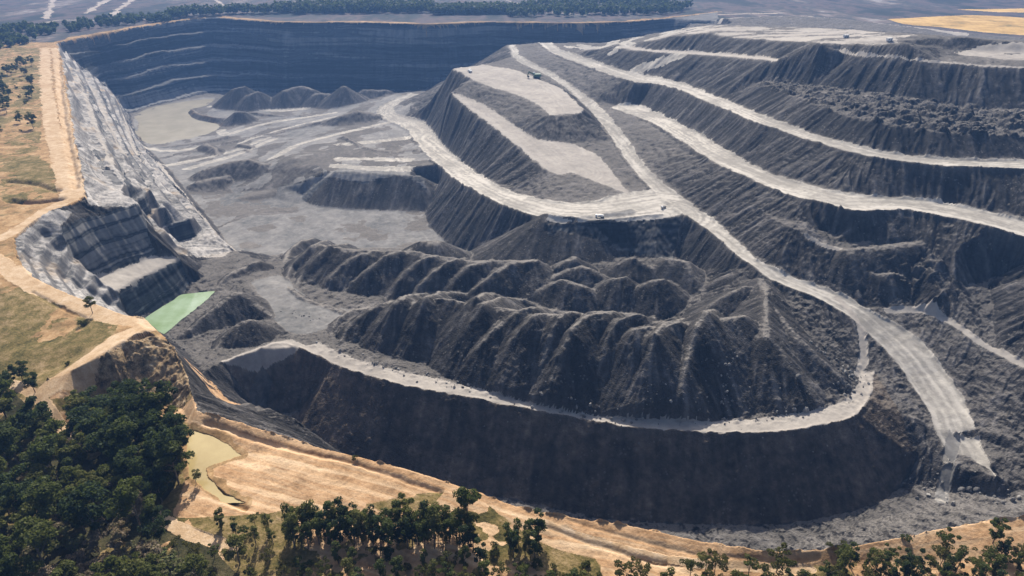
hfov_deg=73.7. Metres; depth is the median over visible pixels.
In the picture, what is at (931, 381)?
haul road
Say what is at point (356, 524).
slender tree
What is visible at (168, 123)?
pond water
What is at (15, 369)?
gum tree
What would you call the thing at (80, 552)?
grey shrub
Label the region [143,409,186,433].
gum tree
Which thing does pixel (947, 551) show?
spreading tree
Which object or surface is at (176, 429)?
gum tree
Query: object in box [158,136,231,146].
spoil heap
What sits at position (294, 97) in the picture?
spoil heap
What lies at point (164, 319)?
pond water
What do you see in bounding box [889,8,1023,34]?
field
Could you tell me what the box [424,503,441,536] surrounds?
slender tree
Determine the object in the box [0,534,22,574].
gum tree
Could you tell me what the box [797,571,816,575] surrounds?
spreading tree
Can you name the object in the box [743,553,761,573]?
spreading tree
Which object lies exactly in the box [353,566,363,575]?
slender tree
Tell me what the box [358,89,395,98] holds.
spoil heap
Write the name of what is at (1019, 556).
slender tree
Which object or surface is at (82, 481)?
gum tree
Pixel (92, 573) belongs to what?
grey shrub
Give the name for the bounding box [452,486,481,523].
gum tree
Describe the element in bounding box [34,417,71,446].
gum tree
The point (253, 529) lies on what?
slender tree
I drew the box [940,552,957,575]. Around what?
slender tree
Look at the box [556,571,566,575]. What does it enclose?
spreading tree
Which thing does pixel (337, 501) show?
slender tree
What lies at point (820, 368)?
spoil heap
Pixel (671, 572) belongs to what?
bush
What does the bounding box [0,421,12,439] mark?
gum tree
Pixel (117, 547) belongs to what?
grey shrub
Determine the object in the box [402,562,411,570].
bush
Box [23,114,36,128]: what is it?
gum tree
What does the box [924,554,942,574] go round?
spreading tree
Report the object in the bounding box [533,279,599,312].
spoil heap
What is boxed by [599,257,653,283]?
spoil heap
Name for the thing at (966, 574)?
spreading tree
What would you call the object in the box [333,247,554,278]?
spoil heap
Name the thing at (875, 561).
slender tree
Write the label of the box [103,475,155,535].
gum tree
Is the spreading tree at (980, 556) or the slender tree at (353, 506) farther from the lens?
the slender tree at (353, 506)
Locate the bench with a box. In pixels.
[75,16,1023,433]
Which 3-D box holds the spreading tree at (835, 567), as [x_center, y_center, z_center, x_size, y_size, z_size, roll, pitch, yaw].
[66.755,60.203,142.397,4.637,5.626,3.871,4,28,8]
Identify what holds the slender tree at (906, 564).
on the sand bank at (271, 472)
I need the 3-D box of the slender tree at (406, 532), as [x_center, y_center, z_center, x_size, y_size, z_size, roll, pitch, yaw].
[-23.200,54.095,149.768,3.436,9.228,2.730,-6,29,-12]
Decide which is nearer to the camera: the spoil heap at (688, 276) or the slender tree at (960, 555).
the slender tree at (960, 555)
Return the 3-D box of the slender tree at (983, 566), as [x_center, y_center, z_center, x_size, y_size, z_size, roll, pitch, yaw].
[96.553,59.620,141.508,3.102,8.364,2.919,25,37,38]
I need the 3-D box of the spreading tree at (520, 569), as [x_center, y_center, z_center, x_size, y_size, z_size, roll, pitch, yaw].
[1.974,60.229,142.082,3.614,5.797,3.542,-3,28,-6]
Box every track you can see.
[0,47,816,573]
[34,0,777,25]
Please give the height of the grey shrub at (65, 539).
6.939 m
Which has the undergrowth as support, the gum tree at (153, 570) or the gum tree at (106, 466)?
the gum tree at (153, 570)
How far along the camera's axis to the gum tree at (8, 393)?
190.97 m
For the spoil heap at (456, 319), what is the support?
on the dump floor
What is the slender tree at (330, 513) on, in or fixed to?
on the sand bank at (271, 472)
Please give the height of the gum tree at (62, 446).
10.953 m
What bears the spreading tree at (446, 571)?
on the sand bank at (271, 472)
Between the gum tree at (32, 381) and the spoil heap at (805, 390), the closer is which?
the gum tree at (32, 381)
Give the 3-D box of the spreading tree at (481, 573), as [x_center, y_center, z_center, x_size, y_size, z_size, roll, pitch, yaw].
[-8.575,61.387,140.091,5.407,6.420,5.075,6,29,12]
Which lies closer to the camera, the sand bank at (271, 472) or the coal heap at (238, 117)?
the sand bank at (271, 472)
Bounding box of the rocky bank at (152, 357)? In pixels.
[49,332,189,407]
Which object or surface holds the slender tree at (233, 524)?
on the grass at (24, 316)
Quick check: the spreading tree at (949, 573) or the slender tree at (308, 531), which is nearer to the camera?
the spreading tree at (949, 573)
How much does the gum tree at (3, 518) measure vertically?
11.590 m
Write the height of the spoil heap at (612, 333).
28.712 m
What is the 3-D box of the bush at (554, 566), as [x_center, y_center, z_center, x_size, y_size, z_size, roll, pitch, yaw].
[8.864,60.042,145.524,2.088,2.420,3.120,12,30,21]
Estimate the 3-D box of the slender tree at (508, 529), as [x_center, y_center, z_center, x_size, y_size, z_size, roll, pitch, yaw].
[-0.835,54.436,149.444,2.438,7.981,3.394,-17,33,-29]
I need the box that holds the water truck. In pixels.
[595,214,603,217]
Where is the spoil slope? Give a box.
[52,16,1023,551]
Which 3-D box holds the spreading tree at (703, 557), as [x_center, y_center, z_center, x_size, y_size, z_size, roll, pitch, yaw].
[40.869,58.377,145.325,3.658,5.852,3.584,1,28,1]
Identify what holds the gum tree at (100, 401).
on the undergrowth
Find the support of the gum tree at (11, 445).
on the undergrowth
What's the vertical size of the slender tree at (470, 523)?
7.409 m
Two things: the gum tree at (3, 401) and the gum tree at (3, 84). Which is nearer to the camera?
the gum tree at (3, 401)
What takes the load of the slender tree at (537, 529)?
on the grass at (24, 316)
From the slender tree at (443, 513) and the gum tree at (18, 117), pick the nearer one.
the slender tree at (443, 513)
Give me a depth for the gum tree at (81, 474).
164.76 m
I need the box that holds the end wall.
[15,43,233,315]
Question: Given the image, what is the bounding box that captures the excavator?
[527,71,540,78]
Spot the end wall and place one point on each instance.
(44, 254)
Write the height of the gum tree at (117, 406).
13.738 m
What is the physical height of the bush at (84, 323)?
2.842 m
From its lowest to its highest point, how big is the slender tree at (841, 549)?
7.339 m
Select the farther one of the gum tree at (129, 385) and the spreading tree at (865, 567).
the gum tree at (129, 385)
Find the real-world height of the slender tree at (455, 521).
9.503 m
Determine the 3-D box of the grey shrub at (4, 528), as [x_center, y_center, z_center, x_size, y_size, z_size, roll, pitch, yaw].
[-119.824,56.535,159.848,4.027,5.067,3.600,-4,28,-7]
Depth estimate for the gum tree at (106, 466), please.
167.01 m
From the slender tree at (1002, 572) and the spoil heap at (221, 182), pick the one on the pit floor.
the spoil heap at (221, 182)
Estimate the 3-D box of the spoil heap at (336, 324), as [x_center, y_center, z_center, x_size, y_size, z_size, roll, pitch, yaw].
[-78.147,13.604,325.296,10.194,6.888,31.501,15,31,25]
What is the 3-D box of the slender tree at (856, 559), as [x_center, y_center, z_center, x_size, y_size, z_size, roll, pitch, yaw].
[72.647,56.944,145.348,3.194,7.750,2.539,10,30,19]
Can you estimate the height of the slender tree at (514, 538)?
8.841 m
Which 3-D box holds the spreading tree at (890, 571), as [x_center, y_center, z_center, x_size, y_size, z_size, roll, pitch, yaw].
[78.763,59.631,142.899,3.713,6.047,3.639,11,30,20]
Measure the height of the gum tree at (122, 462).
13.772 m
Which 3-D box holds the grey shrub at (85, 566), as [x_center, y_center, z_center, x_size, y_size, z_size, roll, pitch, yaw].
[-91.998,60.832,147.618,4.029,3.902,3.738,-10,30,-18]
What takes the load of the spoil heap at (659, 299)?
on the dump floor
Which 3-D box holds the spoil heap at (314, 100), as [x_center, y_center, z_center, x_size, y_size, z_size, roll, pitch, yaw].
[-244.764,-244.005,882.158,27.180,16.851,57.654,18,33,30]
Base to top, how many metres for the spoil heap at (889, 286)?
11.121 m
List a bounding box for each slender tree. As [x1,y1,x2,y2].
[213,507,223,523]
[214,514,224,529]
[229,516,237,533]
[248,525,259,544]
[260,512,273,530]
[265,527,275,544]
[280,501,293,520]
[281,512,298,548]
[286,512,299,540]
[291,523,304,544]
[293,506,307,524]
[298,521,313,548]
[299,499,316,521]
[301,510,311,537]
[305,567,312,575]
[310,517,325,544]
[312,512,323,536]
[317,509,331,537]
[323,500,330,517]
[324,522,333,545]
[325,503,339,529]
[330,540,341,563]
[331,519,343,543]
[333,496,348,517]
[336,504,349,528]
[339,557,353,574]
[340,515,352,538]
[346,547,356,565]
[347,517,358,543]
[348,501,358,518]
[349,508,362,524]
[353,512,368,544]
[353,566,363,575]
[359,511,368,535]
[364,517,376,544]
[365,504,378,535]
[372,515,385,545]
[373,558,385,575]
[377,506,392,519]
[377,517,396,545]
[379,515,392,543]
[383,537,393,564]
[389,555,403,575]
[390,500,401,527]
[392,514,399,532]
[392,521,402,545]
[398,515,405,536]
[399,518,413,547]
[404,513,415,542]
[412,521,421,544]
[416,504,429,524]
[416,518,430,548]
[418,499,428,518]
[420,548,427,565]
[423,519,430,543]
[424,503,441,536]
[425,512,442,548]
[427,558,437,575]
[437,504,450,534]
[437,523,448,543]
[443,518,453,541]
[449,515,462,544]
[450,506,466,536]
[457,524,471,551]
[458,544,470,567]
[466,522,473,542]
[467,525,478,547]
[472,537,488,562]
[476,559,489,575]
[502,521,513,544]
[507,528,519,555]
[513,517,521,542]
[521,529,530,551]
[522,518,533,537]
[528,530,542,557]
[532,508,547,535]
[534,525,541,541]
[566,567,580,575]
[785,567,793,575]
[796,569,810,575]
[835,546,854,573]
[837,543,848,567]
[849,541,860,562]
[864,547,876,564]
[868,549,887,573]
[882,551,891,569]
[887,558,904,575]
[899,548,912,566]
[901,551,915,575]
[911,565,925,575]
[916,548,928,570]
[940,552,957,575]
[951,545,970,573]
[971,561,990,575]
[983,545,1000,571]
[989,554,1008,575]
[996,536,1013,555]
[997,569,1007,575]
[1017,551,1023,567]
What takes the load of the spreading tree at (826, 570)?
on the grass at (24, 316)
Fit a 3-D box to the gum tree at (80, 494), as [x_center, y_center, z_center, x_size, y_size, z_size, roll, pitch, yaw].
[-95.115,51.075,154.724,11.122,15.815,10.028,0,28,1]
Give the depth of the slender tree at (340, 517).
151.60 m
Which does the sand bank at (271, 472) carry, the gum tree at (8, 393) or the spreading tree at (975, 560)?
the spreading tree at (975, 560)
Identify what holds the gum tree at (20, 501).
on the grass at (24, 316)
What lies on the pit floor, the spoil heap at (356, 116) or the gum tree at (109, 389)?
the spoil heap at (356, 116)
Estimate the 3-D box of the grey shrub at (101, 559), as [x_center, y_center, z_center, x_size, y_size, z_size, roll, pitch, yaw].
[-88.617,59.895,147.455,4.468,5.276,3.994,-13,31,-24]
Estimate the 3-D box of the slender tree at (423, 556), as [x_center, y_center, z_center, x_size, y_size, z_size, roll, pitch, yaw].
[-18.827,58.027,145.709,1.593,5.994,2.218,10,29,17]
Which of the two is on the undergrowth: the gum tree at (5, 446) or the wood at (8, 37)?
the gum tree at (5, 446)
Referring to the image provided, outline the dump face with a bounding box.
[137,99,914,524]
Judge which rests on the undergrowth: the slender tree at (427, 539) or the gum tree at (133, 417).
the gum tree at (133, 417)
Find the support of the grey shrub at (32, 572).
on the undergrowth
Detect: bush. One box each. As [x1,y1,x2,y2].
[76,320,86,325]
[207,566,217,575]
[242,567,254,574]
[291,555,314,571]
[296,569,303,575]
[332,569,343,575]
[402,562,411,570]
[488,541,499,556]
[517,560,530,572]
[531,557,542,568]
[544,570,555,575]
[549,562,556,574]
[578,560,590,569]
[578,570,586,575]
[660,566,675,575]
[900,534,912,542]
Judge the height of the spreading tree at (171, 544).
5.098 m
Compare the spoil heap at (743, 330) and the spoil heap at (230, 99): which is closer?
the spoil heap at (743, 330)
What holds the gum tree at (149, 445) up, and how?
on the undergrowth
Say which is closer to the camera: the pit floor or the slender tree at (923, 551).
the slender tree at (923, 551)
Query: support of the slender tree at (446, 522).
on the sand bank at (271, 472)
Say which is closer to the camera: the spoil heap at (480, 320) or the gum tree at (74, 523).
the gum tree at (74, 523)
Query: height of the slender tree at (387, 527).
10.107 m
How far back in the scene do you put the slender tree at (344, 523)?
151.59 m
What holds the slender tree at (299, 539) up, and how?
on the grass at (24, 316)
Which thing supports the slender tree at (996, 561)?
on the sand bank at (271, 472)
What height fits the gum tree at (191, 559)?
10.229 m
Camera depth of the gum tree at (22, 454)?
176.31 m
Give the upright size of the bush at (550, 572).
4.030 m
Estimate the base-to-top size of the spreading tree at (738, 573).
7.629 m
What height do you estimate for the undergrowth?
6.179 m
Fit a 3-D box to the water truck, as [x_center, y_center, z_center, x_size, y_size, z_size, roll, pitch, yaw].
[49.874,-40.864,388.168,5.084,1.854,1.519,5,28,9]
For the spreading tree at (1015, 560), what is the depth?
144.87 m
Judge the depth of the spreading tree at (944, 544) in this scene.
146.32 m
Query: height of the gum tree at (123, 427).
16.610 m
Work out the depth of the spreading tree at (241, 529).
152.63 m
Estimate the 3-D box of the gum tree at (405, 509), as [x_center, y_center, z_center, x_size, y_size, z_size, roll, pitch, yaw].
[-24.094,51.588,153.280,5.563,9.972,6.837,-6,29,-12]
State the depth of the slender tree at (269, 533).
151.42 m
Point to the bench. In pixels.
(557, 156)
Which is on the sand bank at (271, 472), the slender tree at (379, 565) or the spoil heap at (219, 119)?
the slender tree at (379, 565)
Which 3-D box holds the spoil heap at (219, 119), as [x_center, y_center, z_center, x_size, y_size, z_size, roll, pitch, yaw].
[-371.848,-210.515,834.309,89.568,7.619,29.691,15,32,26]
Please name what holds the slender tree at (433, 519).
on the sand bank at (271, 472)
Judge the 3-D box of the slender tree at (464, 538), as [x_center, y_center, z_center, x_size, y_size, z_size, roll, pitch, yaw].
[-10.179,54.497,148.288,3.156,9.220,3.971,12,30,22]
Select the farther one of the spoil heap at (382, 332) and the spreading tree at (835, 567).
the spoil heap at (382, 332)
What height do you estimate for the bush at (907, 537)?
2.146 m
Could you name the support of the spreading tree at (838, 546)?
on the sand bank at (271, 472)
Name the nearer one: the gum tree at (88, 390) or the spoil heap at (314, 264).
the gum tree at (88, 390)
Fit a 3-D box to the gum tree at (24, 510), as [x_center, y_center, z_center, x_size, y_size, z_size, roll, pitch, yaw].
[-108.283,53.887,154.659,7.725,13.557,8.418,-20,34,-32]
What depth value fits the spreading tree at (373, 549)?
147.63 m
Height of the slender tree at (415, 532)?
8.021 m
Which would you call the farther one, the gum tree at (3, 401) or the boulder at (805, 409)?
the boulder at (805, 409)
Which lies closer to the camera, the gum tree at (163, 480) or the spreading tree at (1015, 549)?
the spreading tree at (1015, 549)
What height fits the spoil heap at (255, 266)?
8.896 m
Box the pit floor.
[133,94,960,503]
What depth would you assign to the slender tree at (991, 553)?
143.45 m
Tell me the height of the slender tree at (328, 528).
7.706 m
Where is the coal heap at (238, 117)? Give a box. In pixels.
[220,111,259,125]
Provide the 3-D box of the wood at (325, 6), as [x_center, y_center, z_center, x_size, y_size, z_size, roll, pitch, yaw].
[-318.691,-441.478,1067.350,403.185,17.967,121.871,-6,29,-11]
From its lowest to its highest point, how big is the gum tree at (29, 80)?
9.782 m
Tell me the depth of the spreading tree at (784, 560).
142.55 m
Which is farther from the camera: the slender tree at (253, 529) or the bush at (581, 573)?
the slender tree at (253, 529)
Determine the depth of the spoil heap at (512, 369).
276.17 m
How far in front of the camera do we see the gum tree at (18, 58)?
653.11 m
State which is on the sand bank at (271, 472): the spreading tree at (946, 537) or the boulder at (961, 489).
the spreading tree at (946, 537)
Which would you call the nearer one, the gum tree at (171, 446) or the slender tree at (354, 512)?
the slender tree at (354, 512)
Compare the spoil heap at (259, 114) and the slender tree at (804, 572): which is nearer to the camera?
the slender tree at (804, 572)
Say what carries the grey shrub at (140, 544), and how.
on the undergrowth
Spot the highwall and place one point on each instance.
(136, 69)
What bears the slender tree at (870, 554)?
on the sand bank at (271, 472)
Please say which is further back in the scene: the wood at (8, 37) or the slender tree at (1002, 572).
the wood at (8, 37)
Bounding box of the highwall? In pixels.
[58,12,719,315]
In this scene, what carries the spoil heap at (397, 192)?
on the pit floor
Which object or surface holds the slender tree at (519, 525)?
on the grass at (24, 316)
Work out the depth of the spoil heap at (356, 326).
310.06 m
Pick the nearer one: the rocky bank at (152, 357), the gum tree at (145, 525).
the gum tree at (145, 525)
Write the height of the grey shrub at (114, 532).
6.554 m
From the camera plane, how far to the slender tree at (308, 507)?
151.09 m
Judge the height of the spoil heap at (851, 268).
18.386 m
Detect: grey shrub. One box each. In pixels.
[1,522,8,533]
[15,466,28,482]
[15,545,36,569]
[20,567,40,575]
[38,565,64,575]
[40,521,64,539]
[46,525,70,550]
[47,564,71,575]
[64,548,85,562]
[67,533,86,551]
[75,560,94,572]
[75,572,92,575]
[81,530,102,554]
[84,562,110,575]
[91,554,109,566]
[101,519,129,549]
[110,542,128,555]
[112,517,127,529]
[116,490,143,519]
[119,540,136,559]
[131,539,149,557]
[138,539,162,566]
[155,546,177,569]
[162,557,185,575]
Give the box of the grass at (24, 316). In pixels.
[0,44,1023,575]
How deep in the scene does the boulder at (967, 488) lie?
252.78 m
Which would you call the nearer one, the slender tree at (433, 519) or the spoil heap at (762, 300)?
the slender tree at (433, 519)
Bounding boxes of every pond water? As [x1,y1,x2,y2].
[134,99,219,143]
[145,291,214,333]
[186,431,243,502]
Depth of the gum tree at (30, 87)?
536.10 m
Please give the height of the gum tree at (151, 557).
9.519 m
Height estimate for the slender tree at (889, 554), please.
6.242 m
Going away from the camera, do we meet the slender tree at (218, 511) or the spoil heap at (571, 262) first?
the slender tree at (218, 511)
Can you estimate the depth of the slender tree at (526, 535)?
147.48 m
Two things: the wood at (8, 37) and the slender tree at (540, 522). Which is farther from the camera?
the wood at (8, 37)
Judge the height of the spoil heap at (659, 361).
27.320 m
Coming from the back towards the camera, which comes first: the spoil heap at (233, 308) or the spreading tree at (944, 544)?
the spoil heap at (233, 308)
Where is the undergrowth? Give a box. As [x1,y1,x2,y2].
[0,395,239,575]
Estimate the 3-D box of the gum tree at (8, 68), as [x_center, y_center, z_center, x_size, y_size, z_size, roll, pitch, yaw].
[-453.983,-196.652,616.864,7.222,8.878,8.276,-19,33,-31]
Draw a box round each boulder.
[803,407,808,412]
[958,487,964,491]
[965,486,972,491]
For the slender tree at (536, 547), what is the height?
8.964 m
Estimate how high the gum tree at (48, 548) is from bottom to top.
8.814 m
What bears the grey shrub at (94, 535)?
on the undergrowth
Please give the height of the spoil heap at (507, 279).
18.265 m
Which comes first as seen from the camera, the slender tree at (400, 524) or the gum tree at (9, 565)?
the gum tree at (9, 565)
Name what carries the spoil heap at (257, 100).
on the pit floor
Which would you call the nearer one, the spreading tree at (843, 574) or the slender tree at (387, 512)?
the spreading tree at (843, 574)
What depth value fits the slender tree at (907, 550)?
144.06 m
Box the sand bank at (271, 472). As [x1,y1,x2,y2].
[0,359,1023,575]
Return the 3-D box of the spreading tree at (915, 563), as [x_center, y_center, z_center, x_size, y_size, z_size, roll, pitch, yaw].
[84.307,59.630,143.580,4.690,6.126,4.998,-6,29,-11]
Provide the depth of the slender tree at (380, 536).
149.09 m
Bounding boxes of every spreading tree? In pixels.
[166,534,187,553]
[185,469,200,481]
[185,542,200,554]
[207,543,219,557]
[235,525,249,540]
[244,512,258,523]
[259,547,275,562]
[275,561,292,575]
[314,555,332,574]
[365,545,383,560]
[414,563,428,575]
[436,549,457,567]
[437,560,454,575]
[452,566,466,575]
[462,571,484,575]
[490,561,511,575]
[512,562,528,575]
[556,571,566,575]
[614,559,637,575]
[629,556,651,575]
[679,558,705,575]
[696,548,714,568]
[700,564,723,575]
[707,548,728,572]
[731,571,750,575]
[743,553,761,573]
[760,563,783,575]
[766,542,796,572]
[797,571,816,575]
[818,560,838,575]
[823,563,841,574]
[825,540,851,560]
[838,570,849,575]
[860,564,875,575]
[867,568,882,575]
[882,556,900,575]
[884,543,901,561]
[900,558,931,575]
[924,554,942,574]
[931,541,960,563]
[931,549,952,567]
[932,570,944,575]
[935,526,962,547]
[945,570,963,575]
[958,572,977,575]
[968,555,981,566]
[971,555,992,571]
[972,545,989,557]
[1007,547,1023,565]
[1009,540,1023,555]
[1015,568,1023,575]
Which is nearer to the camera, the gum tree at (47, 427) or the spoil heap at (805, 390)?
the gum tree at (47, 427)
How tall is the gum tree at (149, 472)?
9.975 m
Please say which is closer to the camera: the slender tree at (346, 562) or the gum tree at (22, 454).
the slender tree at (346, 562)
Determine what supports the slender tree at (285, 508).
on the grass at (24, 316)
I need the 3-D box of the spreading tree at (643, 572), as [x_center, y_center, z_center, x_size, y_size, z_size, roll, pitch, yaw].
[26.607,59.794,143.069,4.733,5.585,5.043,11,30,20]
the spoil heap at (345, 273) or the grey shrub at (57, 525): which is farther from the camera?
the spoil heap at (345, 273)
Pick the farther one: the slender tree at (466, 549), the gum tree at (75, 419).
the gum tree at (75, 419)
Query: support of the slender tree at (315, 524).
on the sand bank at (271, 472)
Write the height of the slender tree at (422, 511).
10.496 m
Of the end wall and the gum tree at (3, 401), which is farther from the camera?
the end wall
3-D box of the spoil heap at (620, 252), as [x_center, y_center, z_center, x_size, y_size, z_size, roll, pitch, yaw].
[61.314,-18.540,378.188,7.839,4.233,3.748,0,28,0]
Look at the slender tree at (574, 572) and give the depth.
138.84 m
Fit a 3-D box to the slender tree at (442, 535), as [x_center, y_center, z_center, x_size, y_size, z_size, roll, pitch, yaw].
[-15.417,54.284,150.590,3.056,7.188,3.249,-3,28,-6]
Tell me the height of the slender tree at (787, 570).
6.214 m
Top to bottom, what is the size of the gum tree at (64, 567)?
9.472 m
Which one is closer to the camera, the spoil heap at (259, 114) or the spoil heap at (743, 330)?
the spoil heap at (743, 330)
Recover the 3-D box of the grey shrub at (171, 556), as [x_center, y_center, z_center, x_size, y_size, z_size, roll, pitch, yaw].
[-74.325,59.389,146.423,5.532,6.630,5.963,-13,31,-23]
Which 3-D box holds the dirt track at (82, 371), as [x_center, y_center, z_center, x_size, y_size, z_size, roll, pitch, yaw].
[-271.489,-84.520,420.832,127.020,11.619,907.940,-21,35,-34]
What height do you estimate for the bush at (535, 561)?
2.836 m
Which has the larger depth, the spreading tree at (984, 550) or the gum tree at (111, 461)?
the gum tree at (111, 461)
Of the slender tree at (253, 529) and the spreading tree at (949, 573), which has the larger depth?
the slender tree at (253, 529)
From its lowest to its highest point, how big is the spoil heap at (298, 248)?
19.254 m
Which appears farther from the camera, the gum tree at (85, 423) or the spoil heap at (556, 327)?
the spoil heap at (556, 327)
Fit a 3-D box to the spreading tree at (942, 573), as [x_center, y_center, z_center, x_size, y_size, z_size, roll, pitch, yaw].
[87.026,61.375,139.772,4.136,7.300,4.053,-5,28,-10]
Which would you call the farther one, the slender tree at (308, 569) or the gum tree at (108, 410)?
the gum tree at (108, 410)
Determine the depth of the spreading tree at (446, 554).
144.68 m
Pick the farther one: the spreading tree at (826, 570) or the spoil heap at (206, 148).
the spoil heap at (206, 148)
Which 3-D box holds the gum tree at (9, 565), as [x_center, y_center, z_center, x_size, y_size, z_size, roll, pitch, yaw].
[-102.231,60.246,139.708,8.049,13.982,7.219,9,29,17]
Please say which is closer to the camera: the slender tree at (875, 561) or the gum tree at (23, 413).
the slender tree at (875, 561)
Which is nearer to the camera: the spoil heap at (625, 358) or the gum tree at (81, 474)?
the gum tree at (81, 474)
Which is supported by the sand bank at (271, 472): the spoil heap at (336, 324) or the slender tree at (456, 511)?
the slender tree at (456, 511)
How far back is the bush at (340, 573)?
144.86 m
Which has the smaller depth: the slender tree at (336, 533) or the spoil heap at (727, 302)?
the slender tree at (336, 533)
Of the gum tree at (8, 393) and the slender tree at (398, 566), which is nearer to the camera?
the slender tree at (398, 566)
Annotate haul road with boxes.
[143,29,1023,502]
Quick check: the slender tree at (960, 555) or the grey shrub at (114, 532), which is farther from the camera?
the grey shrub at (114, 532)
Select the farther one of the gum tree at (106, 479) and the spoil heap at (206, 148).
the spoil heap at (206, 148)
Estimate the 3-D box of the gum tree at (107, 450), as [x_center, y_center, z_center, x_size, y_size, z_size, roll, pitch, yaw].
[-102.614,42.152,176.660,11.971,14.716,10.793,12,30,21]
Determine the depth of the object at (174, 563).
142.92 m
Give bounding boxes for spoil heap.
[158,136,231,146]
[176,292,275,339]
[186,175,233,190]
[189,159,271,181]
[194,110,227,122]
[196,143,226,155]
[212,86,255,109]
[212,319,285,349]
[215,261,274,287]
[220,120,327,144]
[233,91,271,111]
[235,143,255,148]
[248,112,320,116]
[269,86,320,108]
[282,238,320,261]
[283,240,335,278]
[287,286,346,312]
[294,243,358,282]
[301,93,330,107]
[305,174,439,211]
[317,86,368,108]
[320,110,383,126]
[320,249,377,288]
[328,305,371,333]
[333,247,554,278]
[337,300,392,341]
[340,136,420,152]
[344,250,406,295]
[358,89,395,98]
[359,292,435,353]
[383,255,439,299]
[392,289,468,360]
[401,240,472,259]
[429,297,543,377]
[432,291,507,354]
[453,307,566,388]
[466,259,541,298]
[470,213,617,265]
[484,313,556,399]
[525,311,636,414]
[528,311,583,392]
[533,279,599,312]
[551,256,598,272]
[551,265,609,287]
[592,276,639,312]
[597,314,658,393]
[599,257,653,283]
[602,324,655,415]
[616,250,629,256]
[619,317,687,418]
[633,279,689,319]
[648,258,705,293]
[674,309,742,420]
[682,285,752,317]
[720,314,759,416]
[728,278,799,414]
[775,306,846,391]
[779,343,828,413]
[831,240,927,293]
[837,224,865,241]
[866,271,912,300]
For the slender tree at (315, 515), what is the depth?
151.77 m
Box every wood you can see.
[0,10,172,48]
[167,0,434,17]
[430,0,693,15]
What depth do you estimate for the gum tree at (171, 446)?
165.56 m
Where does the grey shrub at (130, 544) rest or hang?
on the undergrowth
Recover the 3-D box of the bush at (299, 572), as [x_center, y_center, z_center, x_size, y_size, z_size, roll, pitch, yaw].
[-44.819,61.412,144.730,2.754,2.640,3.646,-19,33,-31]
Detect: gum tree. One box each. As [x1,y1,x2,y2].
[0,82,7,95]
[0,85,12,93]
[0,92,11,102]
[0,98,9,112]
[0,370,15,386]
[0,379,16,417]
[0,397,13,426]
[0,415,22,446]
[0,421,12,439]
[0,424,29,464]
[0,428,24,457]
[0,456,20,487]
[0,463,43,507]
[0,492,13,514]
[0,507,15,535]
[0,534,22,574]
[0,552,34,575]
[5,65,13,74]
[7,360,27,379]
[9,499,47,521]
[9,515,58,575]
[13,475,59,520]
[14,56,21,64]
[14,113,22,121]
[14,395,52,438]
[17,411,61,435]
[18,441,49,461]
[19,432,74,487]
[21,371,37,392]
[21,476,74,531]
[22,541,56,559]
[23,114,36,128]
[24,85,34,92]
[24,90,31,98]
[24,463,55,481]
[25,55,33,64]
[26,76,34,84]
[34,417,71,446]
[40,439,68,461]
[49,559,78,575]
[52,432,90,467]
[55,464,81,486]
[57,480,117,532]
[61,478,89,513]
[61,502,94,532]
[62,393,94,415]
[63,389,86,400]
[64,405,104,438]
[71,409,106,454]
[73,470,97,501]
[77,385,109,407]
[78,398,97,426]
[82,296,95,313]
[83,426,135,463]
[88,405,114,429]
[89,554,130,575]
[92,463,121,490]
[93,396,114,409]
[95,468,124,497]
[101,408,136,446]
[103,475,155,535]
[104,386,127,406]
[106,378,141,410]
[106,414,148,455]
[108,451,135,478]
[110,393,142,440]
[113,403,128,409]
[113,444,151,490]
[114,558,149,575]
[125,411,157,433]
[130,551,159,575]
[132,425,158,448]
[135,378,178,416]
[135,561,167,575]
[137,392,178,426]
[137,505,171,539]
[138,440,152,464]
[139,457,173,485]
[139,475,173,501]
[141,426,177,466]
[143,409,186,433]
[151,424,193,468]
[153,439,194,483]
[174,552,209,575]
[219,533,247,563]
[390,492,416,525]
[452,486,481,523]
[989,517,1011,543]
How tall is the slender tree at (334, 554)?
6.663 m
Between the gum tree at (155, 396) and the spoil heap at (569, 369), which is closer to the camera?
the gum tree at (155, 396)

